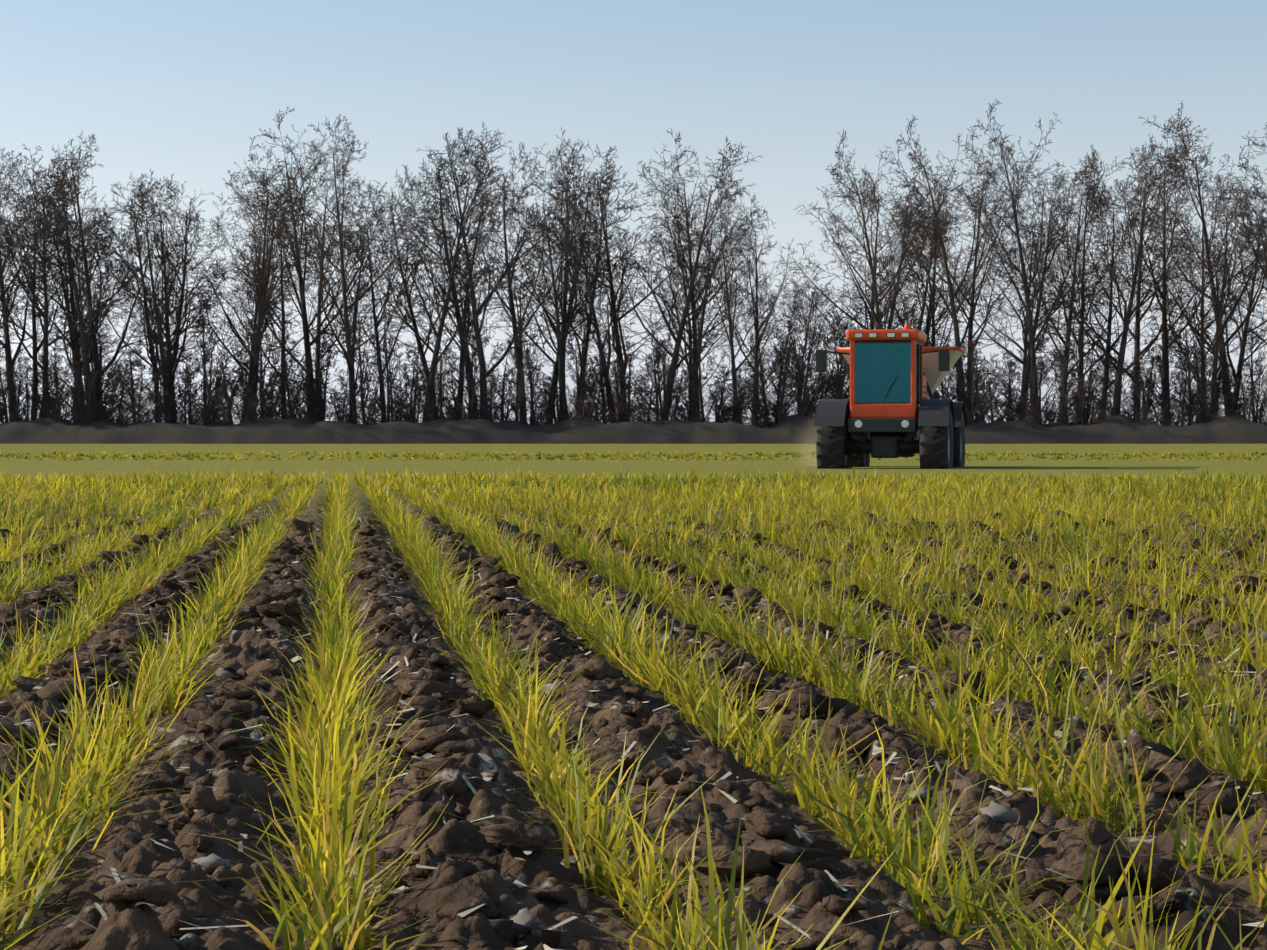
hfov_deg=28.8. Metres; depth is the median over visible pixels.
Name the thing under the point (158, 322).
bare tree
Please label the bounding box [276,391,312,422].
undergrowth
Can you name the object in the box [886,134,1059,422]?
bare tree
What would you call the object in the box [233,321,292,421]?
undergrowth
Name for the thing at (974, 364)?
undergrowth
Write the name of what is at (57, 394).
undergrowth
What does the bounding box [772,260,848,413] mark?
bare tree
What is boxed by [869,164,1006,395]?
bare tree
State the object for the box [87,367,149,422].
undergrowth
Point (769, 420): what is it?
undergrowth
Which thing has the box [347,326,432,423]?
undergrowth
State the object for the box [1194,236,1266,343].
bare tree
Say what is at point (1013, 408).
undergrowth
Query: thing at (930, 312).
bare tree
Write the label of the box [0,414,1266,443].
field verge bank
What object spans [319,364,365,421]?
undergrowth
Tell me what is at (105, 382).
undergrowth
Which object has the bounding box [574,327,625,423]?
undergrowth
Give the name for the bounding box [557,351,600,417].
undergrowth
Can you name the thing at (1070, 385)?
undergrowth
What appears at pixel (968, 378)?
undergrowth
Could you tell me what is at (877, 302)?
bare tree
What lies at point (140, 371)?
undergrowth
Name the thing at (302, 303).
bare tree
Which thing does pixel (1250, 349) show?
undergrowth
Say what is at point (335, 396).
undergrowth
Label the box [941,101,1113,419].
bare tree
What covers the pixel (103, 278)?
bare tree
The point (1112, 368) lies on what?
undergrowth
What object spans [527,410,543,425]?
undergrowth
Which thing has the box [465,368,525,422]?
undergrowth
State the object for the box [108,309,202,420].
undergrowth
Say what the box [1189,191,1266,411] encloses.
bare tree
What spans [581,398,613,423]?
undergrowth
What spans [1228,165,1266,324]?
bare tree
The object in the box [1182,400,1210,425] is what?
undergrowth
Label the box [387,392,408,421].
undergrowth
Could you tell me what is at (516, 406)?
undergrowth
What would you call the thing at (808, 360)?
undergrowth
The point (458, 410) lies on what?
undergrowth
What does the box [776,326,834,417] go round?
undergrowth
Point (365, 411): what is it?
undergrowth
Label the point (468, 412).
undergrowth
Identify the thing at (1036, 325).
bare tree
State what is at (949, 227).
bare tree
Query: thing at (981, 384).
undergrowth
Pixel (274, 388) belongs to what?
undergrowth
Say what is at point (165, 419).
undergrowth
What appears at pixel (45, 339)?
bare tree
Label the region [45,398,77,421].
undergrowth
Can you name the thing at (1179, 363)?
undergrowth
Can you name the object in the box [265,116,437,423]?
bare tree
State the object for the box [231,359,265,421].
undergrowth
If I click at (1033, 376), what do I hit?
undergrowth
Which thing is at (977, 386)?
undergrowth
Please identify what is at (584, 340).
bare tree
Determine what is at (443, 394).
undergrowth
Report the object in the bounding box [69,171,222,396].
bare tree
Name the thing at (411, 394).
undergrowth
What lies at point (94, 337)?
undergrowth
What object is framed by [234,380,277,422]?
undergrowth
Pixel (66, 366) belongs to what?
undergrowth
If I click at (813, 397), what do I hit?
undergrowth
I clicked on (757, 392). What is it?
undergrowth
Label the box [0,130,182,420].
bare tree
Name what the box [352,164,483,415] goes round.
bare tree
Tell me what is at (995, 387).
undergrowth
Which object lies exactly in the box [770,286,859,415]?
bare tree
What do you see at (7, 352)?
bare tree
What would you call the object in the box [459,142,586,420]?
bare tree
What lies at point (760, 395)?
undergrowth
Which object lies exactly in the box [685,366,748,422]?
undergrowth
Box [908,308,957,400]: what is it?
undergrowth
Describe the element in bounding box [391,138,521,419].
bare tree
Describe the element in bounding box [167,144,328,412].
bare tree
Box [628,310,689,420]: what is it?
undergrowth
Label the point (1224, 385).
undergrowth
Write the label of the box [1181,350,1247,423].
undergrowth
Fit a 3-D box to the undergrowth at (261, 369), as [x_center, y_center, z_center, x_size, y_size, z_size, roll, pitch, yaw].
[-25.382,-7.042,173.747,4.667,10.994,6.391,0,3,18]
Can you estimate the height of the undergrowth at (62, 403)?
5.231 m
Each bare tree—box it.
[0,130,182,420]
[0,143,115,420]
[0,149,56,421]
[0,152,152,416]
[0,163,68,348]
[0,170,156,421]
[0,172,144,372]
[0,231,51,342]
[1,144,127,419]
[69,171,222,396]
[83,180,235,422]
[90,169,232,421]
[110,175,259,380]
[165,155,315,417]
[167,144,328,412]
[180,228,314,377]
[211,187,364,418]
[224,160,389,406]
[229,106,416,420]
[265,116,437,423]
[293,184,409,413]
[317,180,444,422]
[335,123,516,421]
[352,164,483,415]
[359,128,572,419]
[383,127,549,418]
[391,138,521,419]
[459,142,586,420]
[469,155,624,420]
[482,128,622,420]
[492,146,633,423]
[510,171,671,408]
[521,145,708,414]
[530,169,654,423]
[570,135,769,418]
[593,127,775,415]
[636,200,748,420]
[649,198,762,369]
[681,197,802,421]
[685,190,823,422]
[712,277,788,423]
[742,276,812,422]
[769,177,948,350]
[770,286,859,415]
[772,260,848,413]
[785,169,942,349]
[793,129,961,343]
[811,180,975,335]
[859,192,997,349]
[865,116,1034,419]
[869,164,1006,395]
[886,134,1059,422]
[918,166,1099,419]
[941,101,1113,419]
[964,180,1104,419]
[994,133,1193,415]
[998,145,1151,421]
[1021,149,1158,422]
[1025,145,1211,419]
[1048,178,1204,418]
[1077,117,1266,419]
[1115,103,1266,413]
[1129,169,1266,387]
[1151,181,1266,419]
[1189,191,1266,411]
[1190,122,1266,295]
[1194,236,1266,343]
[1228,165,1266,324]
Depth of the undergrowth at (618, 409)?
171.16 m
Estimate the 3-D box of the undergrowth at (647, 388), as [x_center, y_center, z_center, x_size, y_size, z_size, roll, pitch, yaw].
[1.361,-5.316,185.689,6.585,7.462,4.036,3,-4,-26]
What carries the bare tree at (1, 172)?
on the field ground
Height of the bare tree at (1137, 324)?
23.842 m
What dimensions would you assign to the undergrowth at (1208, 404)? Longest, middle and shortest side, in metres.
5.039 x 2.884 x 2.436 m
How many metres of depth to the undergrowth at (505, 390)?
184.09 m
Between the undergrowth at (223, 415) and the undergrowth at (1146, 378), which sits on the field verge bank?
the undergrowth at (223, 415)
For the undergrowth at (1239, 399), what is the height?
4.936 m
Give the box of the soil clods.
[0,510,1266,949]
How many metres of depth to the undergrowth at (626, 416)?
171.96 m
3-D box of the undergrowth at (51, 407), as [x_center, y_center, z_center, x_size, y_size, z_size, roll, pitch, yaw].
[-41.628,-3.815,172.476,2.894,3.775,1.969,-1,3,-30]
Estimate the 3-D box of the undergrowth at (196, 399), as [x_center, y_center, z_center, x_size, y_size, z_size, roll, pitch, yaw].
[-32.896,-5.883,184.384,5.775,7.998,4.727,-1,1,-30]
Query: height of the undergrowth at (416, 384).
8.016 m
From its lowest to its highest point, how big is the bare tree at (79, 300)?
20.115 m
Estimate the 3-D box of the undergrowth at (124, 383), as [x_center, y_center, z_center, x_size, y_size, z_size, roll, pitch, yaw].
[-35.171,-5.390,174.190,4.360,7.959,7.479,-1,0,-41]
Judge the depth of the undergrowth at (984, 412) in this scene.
171.12 m
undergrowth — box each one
[0,336,40,423]
[0,355,63,422]
[0,389,14,423]
[0,390,6,420]
[5,347,41,419]
[7,353,79,421]
[9,349,54,421]
[11,407,22,421]
[22,284,107,417]
[24,326,83,421]
[27,394,57,419]
[29,346,87,420]
[30,301,147,422]
[31,380,85,419]
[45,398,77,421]
[53,319,111,422]
[53,332,125,422]
[53,382,97,423]
[65,390,108,425]
[80,301,131,421]
[84,400,112,422]
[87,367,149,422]
[93,341,183,422]
[106,343,165,423]
[106,368,146,423]
[106,390,136,423]
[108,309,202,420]
[108,356,164,423]
[118,383,155,425]
[127,348,183,422]
[139,388,174,422]
[145,290,253,424]
[147,340,213,423]
[157,413,171,422]
[162,347,212,423]
[171,344,214,423]
[176,389,214,424]
[187,399,208,425]
[189,331,239,423]
[191,345,257,423]
[193,366,221,417]
[194,368,246,421]
[204,384,240,425]
[206,397,238,425]
[225,384,268,424]
[231,341,271,420]
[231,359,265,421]
[232,309,339,418]
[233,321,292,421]
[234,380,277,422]
[235,351,296,418]
[236,297,300,418]
[256,377,286,417]
[269,359,329,418]
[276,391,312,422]
[280,352,339,420]
[289,374,316,417]
[292,320,336,421]
[300,319,339,421]
[302,404,326,423]
[309,329,386,422]
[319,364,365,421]
[326,384,360,420]
[337,307,395,423]
[341,393,358,423]
[345,383,383,422]
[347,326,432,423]
[349,394,381,422]
[351,295,429,422]
[353,403,381,424]
[356,342,473,422]
[372,410,388,423]
[377,344,424,421]
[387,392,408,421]
[390,357,424,420]
[397,407,423,422]
[403,374,435,422]
[412,328,455,420]
[416,374,458,422]
[420,374,466,421]
[423,403,438,420]
[432,349,469,418]
[436,299,508,420]
[437,405,453,418]
[445,322,495,419]
[445,364,479,418]
[445,401,469,419]
[456,335,529,420]
[462,400,485,419]
[463,363,509,421]
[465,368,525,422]
[489,331,543,420]
[492,375,525,421]
[502,339,557,424]
[513,370,601,422]
[516,316,559,424]
[517,413,529,422]
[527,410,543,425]
[532,379,556,424]
[535,356,567,423]
[555,337,608,419]
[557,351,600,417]
[558,320,605,418]
[569,394,591,418]
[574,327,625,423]
[575,351,641,422]
[576,366,615,422]
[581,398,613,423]
[594,331,648,421]
[596,362,635,418]
[598,334,667,421]
[602,391,626,423]
[617,355,679,420]
[619,399,641,421]
[621,329,679,421]
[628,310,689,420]
[631,375,653,421]
[634,397,665,423]
[643,364,712,421]
[649,330,688,419]
[657,397,680,421]
[661,300,739,422]
[672,407,696,422]
[673,371,710,420]
[684,347,713,421]
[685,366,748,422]
[692,411,706,423]
[707,369,745,422]
[708,362,767,424]
[708,386,731,422]
[713,362,759,420]
[717,389,748,423]
[722,326,783,424]
[731,411,752,424]
[737,368,777,425]
[741,341,814,424]
[747,365,793,425]
[747,396,768,426]
[753,352,805,423]
[757,392,777,427]
[759,367,796,421]
[770,338,836,417]
[774,397,795,429]
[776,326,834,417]
[787,364,825,419]
[789,311,849,416]
[795,358,839,420]
[796,390,814,420]
[803,301,860,398]
[803,314,857,412]
[810,330,838,398]
[835,366,849,392]
[838,376,849,399]
[883,308,912,328]
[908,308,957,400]
[923,337,974,405]
[930,326,992,420]
[933,383,971,422]
[939,374,965,401]
[946,339,1006,421]
[948,350,1021,421]
[950,346,999,422]
[954,346,989,422]
[962,332,1000,421]
[962,397,979,422]
[967,394,996,424]
[968,352,1040,422]
[970,343,1052,420]
[990,356,1027,420]
[992,304,1070,421]
[995,390,1048,424]
[999,409,1018,420]
[1000,348,1052,421]
[1001,336,1067,424]
[1015,389,1039,427]
[1031,397,1054,426]
[1042,349,1100,422]
[1043,375,1099,422]
[1047,318,1094,424]
[1050,404,1071,424]
[1054,331,1114,423]
[1060,334,1116,423]
[1066,401,1081,425]
[1085,338,1130,421]
[1089,403,1105,424]
[1091,378,1133,419]
[1095,328,1156,420]
[1096,400,1121,418]
[1111,358,1143,419]
[1120,340,1180,421]
[1123,346,1186,424]
[1136,314,1179,424]
[1137,347,1190,424]
[1138,403,1163,425]
[1151,378,1196,425]
[1153,301,1247,425]
[1158,404,1175,425]
[1163,400,1188,426]
[1168,298,1235,425]
[1168,335,1227,425]
[1170,343,1209,425]
[1170,343,1248,422]
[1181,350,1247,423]
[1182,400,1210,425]
[1187,337,1232,420]
[1193,379,1249,418]
[1196,376,1224,423]
[1217,356,1266,422]
[1219,384,1251,419]
[1221,293,1266,424]
[1227,379,1259,421]
[1227,408,1246,418]
[1244,351,1266,422]
[1247,368,1266,424]
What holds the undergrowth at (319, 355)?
on the field ground
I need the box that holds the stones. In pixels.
[18,518,1266,928]
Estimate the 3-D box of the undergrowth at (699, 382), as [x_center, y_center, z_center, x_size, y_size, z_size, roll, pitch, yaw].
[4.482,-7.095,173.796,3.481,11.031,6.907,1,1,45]
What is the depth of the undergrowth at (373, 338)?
174.30 m
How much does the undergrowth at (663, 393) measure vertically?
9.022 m
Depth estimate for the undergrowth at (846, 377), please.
178.16 m
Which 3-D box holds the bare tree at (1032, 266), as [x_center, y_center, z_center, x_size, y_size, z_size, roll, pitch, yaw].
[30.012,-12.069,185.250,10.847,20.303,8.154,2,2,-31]
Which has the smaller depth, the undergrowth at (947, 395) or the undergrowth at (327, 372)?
the undergrowth at (947, 395)
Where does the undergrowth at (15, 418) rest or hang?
on the field ground
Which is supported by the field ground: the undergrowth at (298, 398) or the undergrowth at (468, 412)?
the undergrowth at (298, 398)
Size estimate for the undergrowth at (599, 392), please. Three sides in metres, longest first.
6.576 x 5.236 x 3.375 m
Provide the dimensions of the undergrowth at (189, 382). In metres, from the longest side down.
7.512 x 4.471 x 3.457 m
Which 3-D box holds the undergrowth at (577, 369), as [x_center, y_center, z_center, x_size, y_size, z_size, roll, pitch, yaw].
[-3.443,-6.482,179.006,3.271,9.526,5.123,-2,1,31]
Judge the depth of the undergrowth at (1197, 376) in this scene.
174.35 m
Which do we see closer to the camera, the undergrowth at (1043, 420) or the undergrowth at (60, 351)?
the undergrowth at (1043, 420)
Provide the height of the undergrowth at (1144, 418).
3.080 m
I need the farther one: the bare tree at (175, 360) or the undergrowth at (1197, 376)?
the bare tree at (175, 360)
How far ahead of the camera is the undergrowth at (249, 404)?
171.37 m
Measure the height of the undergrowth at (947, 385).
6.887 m
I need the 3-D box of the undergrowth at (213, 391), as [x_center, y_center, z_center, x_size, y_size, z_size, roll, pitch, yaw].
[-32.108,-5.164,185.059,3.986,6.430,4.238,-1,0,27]
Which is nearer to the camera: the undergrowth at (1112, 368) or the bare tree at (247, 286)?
the undergrowth at (1112, 368)
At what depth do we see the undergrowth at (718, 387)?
177.67 m
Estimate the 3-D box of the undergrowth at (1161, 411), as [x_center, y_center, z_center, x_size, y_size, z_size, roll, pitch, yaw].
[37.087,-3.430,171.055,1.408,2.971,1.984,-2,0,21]
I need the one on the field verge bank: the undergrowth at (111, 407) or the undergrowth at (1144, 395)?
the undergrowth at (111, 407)
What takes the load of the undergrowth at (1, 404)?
on the field verge bank
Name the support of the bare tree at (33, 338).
on the field ground
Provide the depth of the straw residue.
2.59 m
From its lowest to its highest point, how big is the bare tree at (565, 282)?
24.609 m
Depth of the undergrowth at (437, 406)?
174.00 m
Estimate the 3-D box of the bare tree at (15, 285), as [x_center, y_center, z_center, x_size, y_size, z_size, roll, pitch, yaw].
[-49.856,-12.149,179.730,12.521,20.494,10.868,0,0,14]
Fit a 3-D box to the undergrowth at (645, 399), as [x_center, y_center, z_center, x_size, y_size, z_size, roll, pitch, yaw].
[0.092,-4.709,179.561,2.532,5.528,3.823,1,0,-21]
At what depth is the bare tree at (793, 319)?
182.27 m
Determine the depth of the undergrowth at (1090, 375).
178.02 m
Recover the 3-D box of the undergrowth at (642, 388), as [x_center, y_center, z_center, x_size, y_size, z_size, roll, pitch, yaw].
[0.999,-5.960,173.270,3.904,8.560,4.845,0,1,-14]
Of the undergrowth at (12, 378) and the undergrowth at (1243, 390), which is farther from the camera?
the undergrowth at (12, 378)
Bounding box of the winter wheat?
[0,449,1266,949]
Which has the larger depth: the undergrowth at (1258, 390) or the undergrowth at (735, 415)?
the undergrowth at (1258, 390)
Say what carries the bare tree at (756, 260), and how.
on the field ground
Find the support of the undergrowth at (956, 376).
on the field ground
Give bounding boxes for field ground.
[0,444,1266,949]
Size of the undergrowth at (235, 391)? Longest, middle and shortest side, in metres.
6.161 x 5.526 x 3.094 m
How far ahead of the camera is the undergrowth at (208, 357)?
173.75 m
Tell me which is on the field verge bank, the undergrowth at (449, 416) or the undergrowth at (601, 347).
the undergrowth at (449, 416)
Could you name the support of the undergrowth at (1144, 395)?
on the field ground
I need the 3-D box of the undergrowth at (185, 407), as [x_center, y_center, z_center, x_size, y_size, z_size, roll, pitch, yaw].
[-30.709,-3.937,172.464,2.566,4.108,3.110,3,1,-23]
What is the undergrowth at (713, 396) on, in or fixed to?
on the field verge bank
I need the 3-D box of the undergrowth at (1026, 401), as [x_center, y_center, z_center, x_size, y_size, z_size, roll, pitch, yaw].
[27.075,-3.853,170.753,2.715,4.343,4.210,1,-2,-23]
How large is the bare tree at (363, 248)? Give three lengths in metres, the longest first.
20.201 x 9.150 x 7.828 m
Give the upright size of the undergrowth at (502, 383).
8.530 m
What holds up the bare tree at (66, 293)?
on the field ground
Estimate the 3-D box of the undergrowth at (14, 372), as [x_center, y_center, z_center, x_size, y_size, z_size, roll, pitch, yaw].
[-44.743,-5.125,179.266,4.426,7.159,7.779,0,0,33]
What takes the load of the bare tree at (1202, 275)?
on the field ground
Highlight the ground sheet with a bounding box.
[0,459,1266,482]
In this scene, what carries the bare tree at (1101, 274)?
on the field ground
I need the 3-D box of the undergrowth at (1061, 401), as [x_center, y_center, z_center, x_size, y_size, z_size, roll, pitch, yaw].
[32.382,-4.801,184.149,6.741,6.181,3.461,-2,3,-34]
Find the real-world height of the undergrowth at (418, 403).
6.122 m
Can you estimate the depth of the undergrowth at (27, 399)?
173.84 m
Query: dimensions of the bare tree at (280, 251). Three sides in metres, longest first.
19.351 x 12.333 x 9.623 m
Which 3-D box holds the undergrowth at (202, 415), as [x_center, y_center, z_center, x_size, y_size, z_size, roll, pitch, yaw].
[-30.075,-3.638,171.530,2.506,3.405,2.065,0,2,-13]
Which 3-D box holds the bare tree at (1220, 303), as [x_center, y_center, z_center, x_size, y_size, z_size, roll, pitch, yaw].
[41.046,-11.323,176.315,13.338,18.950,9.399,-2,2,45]
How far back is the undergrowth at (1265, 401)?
172.76 m
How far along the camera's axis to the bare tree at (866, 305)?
186.24 m
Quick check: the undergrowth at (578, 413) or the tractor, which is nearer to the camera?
the tractor
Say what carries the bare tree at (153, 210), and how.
on the field ground
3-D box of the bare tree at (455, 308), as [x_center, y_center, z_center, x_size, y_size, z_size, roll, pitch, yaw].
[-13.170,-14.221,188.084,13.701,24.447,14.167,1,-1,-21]
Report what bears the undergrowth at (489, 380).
on the field ground
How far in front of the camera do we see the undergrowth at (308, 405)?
173.65 m
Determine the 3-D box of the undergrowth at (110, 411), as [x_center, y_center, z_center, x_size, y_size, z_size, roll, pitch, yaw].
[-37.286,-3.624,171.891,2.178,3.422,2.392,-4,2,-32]
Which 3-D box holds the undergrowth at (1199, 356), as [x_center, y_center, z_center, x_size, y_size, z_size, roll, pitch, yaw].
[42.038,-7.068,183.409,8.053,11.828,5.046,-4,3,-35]
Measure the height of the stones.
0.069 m
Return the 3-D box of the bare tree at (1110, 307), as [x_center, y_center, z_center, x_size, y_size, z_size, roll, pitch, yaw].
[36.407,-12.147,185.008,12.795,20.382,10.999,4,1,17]
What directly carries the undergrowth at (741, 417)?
on the field verge bank
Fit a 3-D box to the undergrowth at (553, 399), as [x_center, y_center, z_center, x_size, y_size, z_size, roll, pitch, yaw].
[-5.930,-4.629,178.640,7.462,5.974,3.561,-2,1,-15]
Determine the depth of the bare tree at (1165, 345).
182.65 m
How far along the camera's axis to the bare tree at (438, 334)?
176.76 m
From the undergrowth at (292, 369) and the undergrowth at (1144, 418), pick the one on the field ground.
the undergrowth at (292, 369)
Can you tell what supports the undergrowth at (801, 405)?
on the field verge bank
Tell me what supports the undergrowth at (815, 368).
on the field ground
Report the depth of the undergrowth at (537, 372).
184.42 m
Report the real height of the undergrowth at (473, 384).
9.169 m
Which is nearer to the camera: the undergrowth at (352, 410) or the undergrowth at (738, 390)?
the undergrowth at (352, 410)
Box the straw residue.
[0,503,1266,949]
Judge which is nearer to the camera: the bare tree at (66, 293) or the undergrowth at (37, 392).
the undergrowth at (37, 392)
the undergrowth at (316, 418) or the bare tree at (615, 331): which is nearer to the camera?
the undergrowth at (316, 418)
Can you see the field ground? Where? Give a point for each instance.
(140, 924)
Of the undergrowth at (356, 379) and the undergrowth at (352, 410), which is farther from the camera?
the undergrowth at (356, 379)
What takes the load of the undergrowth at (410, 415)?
on the field verge bank
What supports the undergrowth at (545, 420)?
on the field ground
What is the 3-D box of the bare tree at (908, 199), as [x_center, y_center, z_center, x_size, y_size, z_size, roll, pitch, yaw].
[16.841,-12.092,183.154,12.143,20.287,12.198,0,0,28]
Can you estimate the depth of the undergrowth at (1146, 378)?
179.50 m
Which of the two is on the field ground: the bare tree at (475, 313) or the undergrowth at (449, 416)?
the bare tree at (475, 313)
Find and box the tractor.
[814,324,965,468]
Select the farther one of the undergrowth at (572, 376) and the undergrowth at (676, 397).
the undergrowth at (572, 376)
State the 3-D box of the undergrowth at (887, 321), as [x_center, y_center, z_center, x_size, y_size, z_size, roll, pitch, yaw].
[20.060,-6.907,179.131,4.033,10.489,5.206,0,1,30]
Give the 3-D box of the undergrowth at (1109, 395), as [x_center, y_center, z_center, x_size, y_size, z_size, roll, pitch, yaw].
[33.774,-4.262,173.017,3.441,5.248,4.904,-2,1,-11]
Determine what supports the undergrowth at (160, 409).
on the field verge bank
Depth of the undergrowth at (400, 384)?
185.97 m
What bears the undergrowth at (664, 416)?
on the field verge bank
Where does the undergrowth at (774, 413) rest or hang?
on the field ground
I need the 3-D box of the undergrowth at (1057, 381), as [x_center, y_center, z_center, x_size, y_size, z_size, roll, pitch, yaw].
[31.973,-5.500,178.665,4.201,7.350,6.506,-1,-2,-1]
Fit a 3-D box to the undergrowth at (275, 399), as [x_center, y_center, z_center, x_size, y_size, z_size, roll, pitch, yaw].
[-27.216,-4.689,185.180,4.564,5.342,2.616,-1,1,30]
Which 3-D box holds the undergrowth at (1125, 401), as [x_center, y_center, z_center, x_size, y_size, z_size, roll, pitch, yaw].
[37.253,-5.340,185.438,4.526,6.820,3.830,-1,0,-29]
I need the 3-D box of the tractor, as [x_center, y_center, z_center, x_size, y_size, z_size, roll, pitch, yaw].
[4.219,-1.091,39.694,2.049,2.565,4.426,0,1,12]
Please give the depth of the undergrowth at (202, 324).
178.53 m
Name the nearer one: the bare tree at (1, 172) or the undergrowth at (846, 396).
the undergrowth at (846, 396)
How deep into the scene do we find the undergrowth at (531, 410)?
178.28 m
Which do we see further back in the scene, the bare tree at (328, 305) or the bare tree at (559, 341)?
the bare tree at (328, 305)
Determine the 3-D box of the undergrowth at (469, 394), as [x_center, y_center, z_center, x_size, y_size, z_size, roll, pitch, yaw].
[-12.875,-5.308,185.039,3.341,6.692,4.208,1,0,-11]
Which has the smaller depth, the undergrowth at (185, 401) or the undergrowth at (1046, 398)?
the undergrowth at (185, 401)
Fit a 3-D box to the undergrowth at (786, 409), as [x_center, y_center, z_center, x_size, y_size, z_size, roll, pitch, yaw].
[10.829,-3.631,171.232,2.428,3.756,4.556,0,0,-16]
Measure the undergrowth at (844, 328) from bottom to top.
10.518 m
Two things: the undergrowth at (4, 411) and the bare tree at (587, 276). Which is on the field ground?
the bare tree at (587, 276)
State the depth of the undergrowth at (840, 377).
173.74 m
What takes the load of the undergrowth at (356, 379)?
on the field ground
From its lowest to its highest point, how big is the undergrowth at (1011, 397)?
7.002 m
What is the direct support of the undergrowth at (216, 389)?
on the field ground
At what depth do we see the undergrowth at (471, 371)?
178.30 m
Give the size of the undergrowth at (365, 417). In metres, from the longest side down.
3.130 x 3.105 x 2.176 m
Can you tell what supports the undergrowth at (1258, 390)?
on the field ground
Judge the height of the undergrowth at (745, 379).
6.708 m
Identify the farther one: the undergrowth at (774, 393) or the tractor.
the undergrowth at (774, 393)
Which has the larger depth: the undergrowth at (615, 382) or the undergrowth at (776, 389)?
the undergrowth at (615, 382)
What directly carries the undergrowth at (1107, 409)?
on the field verge bank
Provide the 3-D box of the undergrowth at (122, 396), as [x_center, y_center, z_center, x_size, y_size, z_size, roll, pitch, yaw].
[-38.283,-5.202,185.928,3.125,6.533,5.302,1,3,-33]
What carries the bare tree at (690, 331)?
on the field ground
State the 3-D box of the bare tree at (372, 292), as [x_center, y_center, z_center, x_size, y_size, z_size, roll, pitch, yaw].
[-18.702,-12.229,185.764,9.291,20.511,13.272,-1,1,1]
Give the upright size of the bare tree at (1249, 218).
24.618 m
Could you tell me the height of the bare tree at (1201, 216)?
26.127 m
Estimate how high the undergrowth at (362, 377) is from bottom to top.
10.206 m
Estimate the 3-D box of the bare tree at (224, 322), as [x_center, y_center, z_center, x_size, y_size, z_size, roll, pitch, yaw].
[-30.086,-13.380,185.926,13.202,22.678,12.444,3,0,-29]
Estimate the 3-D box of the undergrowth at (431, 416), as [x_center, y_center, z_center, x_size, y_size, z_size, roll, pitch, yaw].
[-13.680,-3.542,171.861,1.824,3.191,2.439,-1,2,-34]
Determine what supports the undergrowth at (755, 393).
on the field ground
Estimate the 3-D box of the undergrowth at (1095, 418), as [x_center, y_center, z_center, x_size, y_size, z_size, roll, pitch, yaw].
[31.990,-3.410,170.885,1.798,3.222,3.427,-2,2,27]
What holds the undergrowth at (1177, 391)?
on the field ground
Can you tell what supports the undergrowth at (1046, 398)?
on the field ground
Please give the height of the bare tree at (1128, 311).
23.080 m
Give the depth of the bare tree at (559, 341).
178.86 m
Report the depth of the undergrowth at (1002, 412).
171.48 m
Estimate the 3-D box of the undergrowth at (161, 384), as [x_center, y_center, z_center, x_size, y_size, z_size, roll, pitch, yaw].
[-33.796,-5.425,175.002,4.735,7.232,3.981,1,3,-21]
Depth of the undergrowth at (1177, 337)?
177.83 m
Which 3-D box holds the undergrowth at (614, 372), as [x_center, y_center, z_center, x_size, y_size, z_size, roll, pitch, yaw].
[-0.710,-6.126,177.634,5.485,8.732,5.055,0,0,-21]
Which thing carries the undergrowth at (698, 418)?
on the field verge bank
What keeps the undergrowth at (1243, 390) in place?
on the field ground
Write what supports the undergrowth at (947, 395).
on the field ground
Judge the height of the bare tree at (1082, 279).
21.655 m
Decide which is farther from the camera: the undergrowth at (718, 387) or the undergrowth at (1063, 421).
the undergrowth at (718, 387)
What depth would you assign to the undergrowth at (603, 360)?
178.53 m
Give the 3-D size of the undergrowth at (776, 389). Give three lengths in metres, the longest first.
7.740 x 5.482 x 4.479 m
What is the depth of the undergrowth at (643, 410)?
170.92 m
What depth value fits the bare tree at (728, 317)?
177.80 m
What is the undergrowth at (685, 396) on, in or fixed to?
on the field ground
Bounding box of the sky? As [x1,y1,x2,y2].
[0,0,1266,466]
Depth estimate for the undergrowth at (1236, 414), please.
170.72 m
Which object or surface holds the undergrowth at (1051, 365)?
on the field ground
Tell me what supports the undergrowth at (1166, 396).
on the field ground
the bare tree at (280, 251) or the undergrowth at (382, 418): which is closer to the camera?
the undergrowth at (382, 418)
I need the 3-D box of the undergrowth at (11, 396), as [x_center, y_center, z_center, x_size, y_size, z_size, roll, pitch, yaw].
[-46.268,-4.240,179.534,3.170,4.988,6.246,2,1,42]
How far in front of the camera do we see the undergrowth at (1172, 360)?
184.41 m
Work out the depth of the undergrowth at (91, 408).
171.91 m
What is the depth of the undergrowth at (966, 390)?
178.65 m
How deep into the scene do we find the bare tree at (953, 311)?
179.11 m
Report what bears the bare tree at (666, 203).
on the field ground
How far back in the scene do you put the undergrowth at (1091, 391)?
173.84 m
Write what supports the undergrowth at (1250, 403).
on the field verge bank
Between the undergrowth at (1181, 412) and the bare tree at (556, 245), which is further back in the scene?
the bare tree at (556, 245)
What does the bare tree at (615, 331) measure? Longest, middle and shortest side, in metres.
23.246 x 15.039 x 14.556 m
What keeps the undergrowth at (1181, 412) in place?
on the field verge bank
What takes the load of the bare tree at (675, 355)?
on the field ground
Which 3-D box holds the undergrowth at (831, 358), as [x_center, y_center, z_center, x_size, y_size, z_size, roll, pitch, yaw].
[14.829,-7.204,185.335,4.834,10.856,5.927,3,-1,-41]

